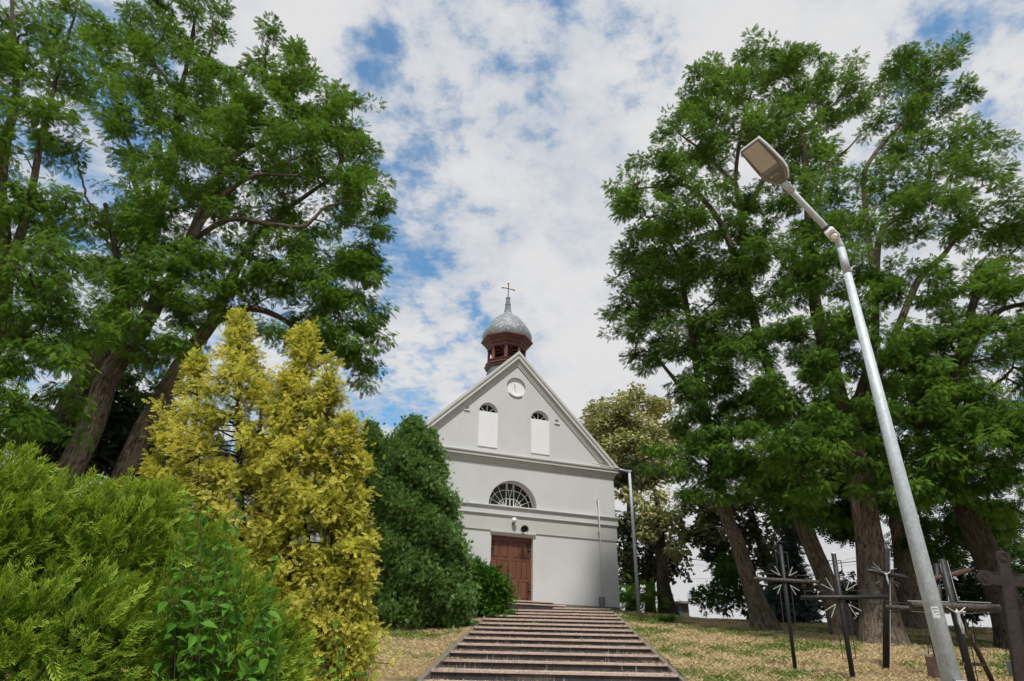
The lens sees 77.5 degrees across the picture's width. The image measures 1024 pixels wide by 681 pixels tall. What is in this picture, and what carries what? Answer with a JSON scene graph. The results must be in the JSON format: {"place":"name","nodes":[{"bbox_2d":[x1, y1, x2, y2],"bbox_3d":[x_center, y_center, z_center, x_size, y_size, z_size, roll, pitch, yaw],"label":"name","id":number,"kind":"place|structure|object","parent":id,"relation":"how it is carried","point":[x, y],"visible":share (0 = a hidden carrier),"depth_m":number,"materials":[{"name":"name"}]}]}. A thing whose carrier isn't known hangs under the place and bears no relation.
{"place":"outdoors","nodes":[
{"label":"outdoors","id":0,"kind":"place"},
{"bbox_2d":[1,609,1012,680],"bbox_3d":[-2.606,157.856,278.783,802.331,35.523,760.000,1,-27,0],"label":"ground","id":1,"kind":"structure","parent":0,"point":[464,631],"depth_m":13.64,"materials":[{"name":"plant"}]},
{"bbox_2d":[0,394,116,474],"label":"elder bush","id":2,"kind":"object","parent":1,"relation":"on","point":[49,446],"visible":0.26,"depth_m":14.93,"materials":[{"name":"green plant"}]},
{"bbox_2d":[0,0,134,460],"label":"locust tree","id":3,"kind":"object","parent":1,"relation":"on","point":[16,421],"visible":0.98,"depth_m":13.15,"materials":[{"name":"green plant"}]},
{"bbox_2d":[0,0,255,562],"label":"locust tree","id":4,"kind":"object","parent":1,"relation":"on","point":[206,70],"visible":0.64,"depth_m":21.05,"materials":[{"name":"green plant"}]},
{"bbox_2d":[80,374,214,506],"bbox_3d":[-11.092,3.866,17.920,5.164,7.098,3.968,-5,-27,12],"label":"elder bush","id":5,"kind":"object","parent":1,"relation":"on","point":[122,419],"visible":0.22,"depth_m":17.50,"materials":[{"name":"green plant"}]},
{"bbox_2d":[0,439,322,680],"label":"thuja hedge","id":6,"kind":"object","parent":1,"relation":"on","point":[68,583],"visible":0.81,"depth_m":5.14,"materials":[{"name":"green plant"}]},
{"bbox_2d":[37,76,351,500],"bbox_3d":[-8.128,-0.836,16.085,6.633,15.894,4.452,1,-27,0],"label":"locust tree","id":7,"kind":"object","parent":1,"relation":"on","point":[183,249],"visible":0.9,"depth_m":16.01,"materials":[{"name":"green plant"}]},
{"bbox_2d":[142,493,291,680],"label":"broadleaf shrub","id":8,"kind":"object","parent":1,"relation":"on","point":[262,672],"visible":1,"depth_m":4.67,"materials":[{"name":"green plant"}]},
{"bbox_2d":[91,11,399,542],"bbox_3d":[-6.395,-1.606,17.659,6.803,18.621,4.607,7,-27,-11],"label":"locust tree","id":9,"kind":"object","parent":1,"relation":"on","point":[361,264],"visible":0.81,"depth_m":17.57,"materials":[{"name":"green plant"}]},
{"bbox_2d":[115,304,377,670],"bbox_3d":[-4.141,2.335,10.591,4.336,6.438,3.943,1,-27,0],"label":"golden cypress","id":10,"kind":"object","parent":1,"relation":"on","point":[236,333],"visible":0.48,"depth_m":10.46,"materials":[{"name":"yellow plant"}]},
{"bbox_2d":[181,314,411,680],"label":"golden cypress","id":11,"kind":"object","parent":1,"relation":"on","point":[316,447],"visible":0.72,"depth_m":9.61,"materials":[{"name":"yellow plant"}]},
{"bbox_2d":[312,619,377,680],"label":"bindweed plant","id":12,"kind":"object","parent":1,"relation":"on","point":[341,655],"visible":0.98,"depth_m":7.59,"materials":[{"name":"green plant"}]},
{"bbox_2d":[319,417,398,619],"bbox_3d":[-4.456,5.737,20.567,3.414,6.953,3.186,1,-27,0],"label":"upright juniper","id":13,"kind":"object","parent":1,"relation":"on","point":[374,434],"visible":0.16,"depth_m":21.06,"materials":[{"name":"green plant"}]},
{"bbox_2d":[355,412,481,631],"bbox_3d":[-2.859,5.415,19.283,4.153,6.910,3.772,1,-27,0],"label":"upright juniper","id":14,"kind":"object","parent":1,"relation":"on","point":[425,562],"visible":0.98,"depth_m":18.14,"materials":[{"name":"green plant"}]},
{"bbox_2d":[469,551,520,618],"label":"spreading juniper","id":15,"kind":"object","parent":1,"relation":"on","point":[496,595],"visible":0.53,"depth_m":21.11,"materials":[{"name":"green plant"}]},
{"bbox_2d":[424,282,620,609],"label":"chapel","id":16,"kind":"structure","parent":1,"relation":"on","point":[521,445],"depth_m":26.94,"materials":[{"name":"paint"}]},
{"bbox_2d":[491,537,511,587],"bbox_3d":[-0.466,9.005,25.135,0.912,2.392,0.127,11,-28,-18],"label":"door leaf","id":17,"kind":"structure","parent":16,"relation":"in","point":[500,547],"depth_m":25.41,"materials":[{"name":"brown wood"}]},
{"bbox_2d":[489,483,532,507],"bbox_3d":[-0.090,6.508,26.807,2.120,1.070,0.050,11,-28,-18],"label":"fan window","id":18,"kind":"structure","parent":16,"relation":"in","point":[508,494],"depth_m":26.83,"materials":[{"name":"white paint"}]},
{"bbox_2d":[511,539,530,600],"bbox_3d":[0.341,9.166,25.420,0.878,2.392,0.104,11,-28,-18],"label":"door leaf","id":19,"kind":"structure","parent":16,"relation":"in","point":[520,549],"depth_m":25.48,"materials":[{"name":"brown wood"}]},
{"bbox_2d":[520,525,528,533],"bbox_3d":[0.454,7.669,25.742,0.338,0.363,0.425,11,-28,-18],"label":"horn loudspeaker","id":20,"kind":"object","parent":16,"relation":"attached to","point":[524,529],"visible":1,"depth_m":25.67,"materials":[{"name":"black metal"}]},
{"bbox_2d":[596,499,604,607],"bbox_3d":[3.684,8.910,26.653,0.200,4.550,0.160,11,-28,-18],"label":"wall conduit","id":21,"kind":"object","parent":16,"relation":"attached to","point":[601,602],"depth_m":26.11,"materials":[{"name":"metal"}]},
{"bbox_2d":[592,462,619,468],"bbox_3d":[4.168,5.547,28.405,1.346,0.190,0.090,9,-28,-16],"label":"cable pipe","id":22,"kind":"object","parent":16,"relation":"on","point":[604,464],"visible":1,"depth_m":28.35,"materials":[{"name":"white metal"}]},
{"bbox_2d":[417,607,685,680],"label":"stone stairs","id":23,"kind":"structure","parent":1,"relation":"on","point":[611,656],"depth_m":14.15,"materials":[{"name":"stone"}]},
{"bbox_2d":[617,468,640,611],"bbox_3d":[4.971,8.539,27.335,0.784,6.148,0.216,11,-28,-18],"label":"galvanised mast","id":24,"kind":"object","parent":1,"relation":"on","point":[634,548],"visible":0.87,"depth_m":27.33,"materials":[{"name":"metal"}]},
{"bbox_2d":[578,381,685,609],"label":"linden tree","id":25,"kind":"object","parent":1,"relation":"on","point":[629,436],"visible":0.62,"depth_m":42.70,"materials":[{"name":"green plant"}]},
{"bbox_2d":[619,574,682,613],"bbox_3d":[6.049,11.750,28.895,3.164,2.506,3.272,1,-27,0],"label":"lilac bush","id":26,"kind":"object","parent":1,"relation":"on","point":[646,598],"visible":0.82,"depth_m":28.53,"materials":[{"name":"green plant"}]},
{"bbox_2d":[613,453,695,611],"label":"linden tree","id":27,"kind":"object","parent":1,"relation":"on","point":[646,564],"visible":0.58,"depth_m":32.72,"materials":[{"name":"green plant"}]},
{"bbox_2d":[652,613,675,621],"bbox_3d":[4.972,9.005,20.703,0.920,0.268,0.759,-12,-29,24],"label":"weed","id":28,"kind":"object","parent":1,"relation":"on","point":[670,618],"visible":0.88,"depth_m":20.53,"materials":[{"name":"green plant"}]},
{"bbox_2d":[623,485,716,615],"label":"linden tree","id":29,"kind":"object","parent":1,"relation":"on","point":[656,522],"visible":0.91,"depth_m":29.64,"materials":[{"name":"green plant"}]},
{"bbox_2d":[675,601,690,616],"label":"building","id":30,"kind":"structure","parent":1,"relation":"on","point":[683,609],"depth_m":33.30,"materials":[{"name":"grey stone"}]},
{"bbox_2d":[594,224,798,630],"bbox_3d":[6.271,2.048,22.269,6.447,14.987,5.197,1,-27,0],"label":"locust tree","id":31,"kind":"object","parent":1,"relation":"on","point":[726,466],"visible":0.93,"depth_m":22.11,"materials":[{"name":"green plant"}]},
{"bbox_2d":[600,23,874,636],"bbox_3d":[9.168,-2.454,22.812,11.839,24.023,5.450,1,-27,0],"label":"locust tree","id":32,"kind":"object","parent":1,"relation":"on","point":[695,110],"visible":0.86,"depth_m":24.18,"materials":[{"name":"green plant"}]},
{"bbox_2d":[687,551,791,617],"bbox_3d":[8.931,9.683,25.476,4.019,2.690,2.876,-15,-31,30],"label":"yew bush","id":33,"kind":"object","parent":1,"relation":"on","point":[730,589],"visible":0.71,"depth_m":25.20,"materials":[{"name":"green plant"}]},
{"bbox_2d":[680,486,802,619],"bbox_3d":[11.028,9.394,29.182,6.791,6.960,4.172,1,-27,0],"label":"linden tree","id":34,"kind":"object","parent":1,"relation":"on","point":[717,539],"visible":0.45,"depth_m":28.85,"materials":[{"name":"green plant"}]},
{"bbox_2d":[753,545,818,668],"bbox_3d":[5.417,5.262,12.393,1.277,2.461,0.109,1,-27,0],"label":"iron cross","id":35,"kind":"object","parent":1,"relation":"on","point":[783,579],"visible":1,"depth_m":12.59,"materials":[{"name":"black metal"}]},
{"bbox_2d":[762,524,826,623],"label":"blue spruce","id":36,"kind":"object","parent":1,"relation":"on","point":[795,559],"visible":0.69,"depth_m":23.35,"materials":[{"name":"green plant"}]},
{"bbox_2d":[735,560,946,622],"bbox_3d":[13.085,10.264,25.505,8.399,3.031,3.968,9,-28,-15],"label":"hazel bush","id":37,"kind":"object","parent":1,"relation":"on","point":[844,592],"visible":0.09,"depth_m":25.43,"materials":[{"name":"green plant"}]},
{"bbox_2d":[800,552,888,679],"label":"iron cross","id":38,"kind":"object","parent":1,"relation":"on","point":[839,597],"visible":1,"depth_m":11.43,"materials":[{"name":"metal"}]},
{"bbox_2d":[740,136,964,680],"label":"street lamp","id":39,"kind":"object","parent":1,"relation":"on","point":[764,159],"visible":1,"depth_m":6.41,"materials":[{"name":"metal"}]},
{"bbox_2d":[732,30,1023,645],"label":"locust tree","id":40,"kind":"object","parent":1,"relation":"on","point":[810,274],"visible":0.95,"depth_m":20.12,"materials":[{"name":"green plant"}]},
{"bbox_2d":[733,367,1023,629],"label":"locust tree","id":41,"kind":"object","parent":1,"relation":"on","point":[840,513],"visible":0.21,"depth_m":22.47,"materials":[{"name":"green plant"}]},
{"bbox_2d":[864,543,910,669],"bbox_3d":[7.657,5.384,12.771,0.936,2.595,0.221,1,-27,0],"label":"iron cross","id":42,"kind":"object","parent":1,"relation":"on","point":[885,573],"visible":0.97,"depth_m":12.91,"materials":[{"name":"metal"}]},
{"bbox_2d":[884,572,949,678],"bbox_3d":[7.622,5.237,11.862,1.304,2.273,0.148,1,-27,0],"label":"iron cross","id":43,"kind":"object","parent":1,"relation":"on","point":[932,666],"visible":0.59,"depth_m":11.73,"materials":[{"name":"metal"}]},
{"bbox_2d":[913,563,971,600],"bbox_3d":[9.576,5.995,13.846,1.310,2.208,0.165,1,-27,0],"label":"iron cross","id":44,"kind":"object","parent":1,"relation":"on","point":[937,576],"visible":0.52,"depth_m":14.19,"materials":[{"name":"brown metal"}]},
{"bbox_2d":[876,209,1023,649],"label":"locust tree","id":45,"kind":"object","parent":1,"relation":"on","point":[976,424],"visible":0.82,"depth_m":17.22,"materials":[{"name":"green plant"}]},
{"bbox_2d":[907,559,1001,680],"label":"iron cross","id":46,"kind":"object","parent":1,"relation":"on","point":[960,623],"visible":0.99,"depth_m":10.69,"materials":[{"name":"metal"}]},
{"bbox_2d":[889,528,1023,625],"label":"hazel bush","id":47,"kind":"object","parent":1,"relation":"on","point":[968,587],"visible":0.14,"depth_m":24.19,"materials":[{"name":"green plant"}]},
{"bbox_2d":[975,548,1023,680],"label":"cast iron cross","id":48,"kind":"object","parent":1,"relation":"on","point":[1005,579],"visible":1,"depth_m":10.27,"materials":[{"name":"brown metal"}]},
{"bbox_2d":[1005,660,1012,674],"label":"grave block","id":49,"kind":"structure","parent":1,"relation":"on","point":[1008,664],"depth_m":11.74,"materials":[{"name":"grey stone"}]},
{"bbox_2d":[0,0,1023,627],"label":"sky","id":50,"kind":"structure","parent":0,"point":[501,127],"materials":[{"name":"white"}]}
]}

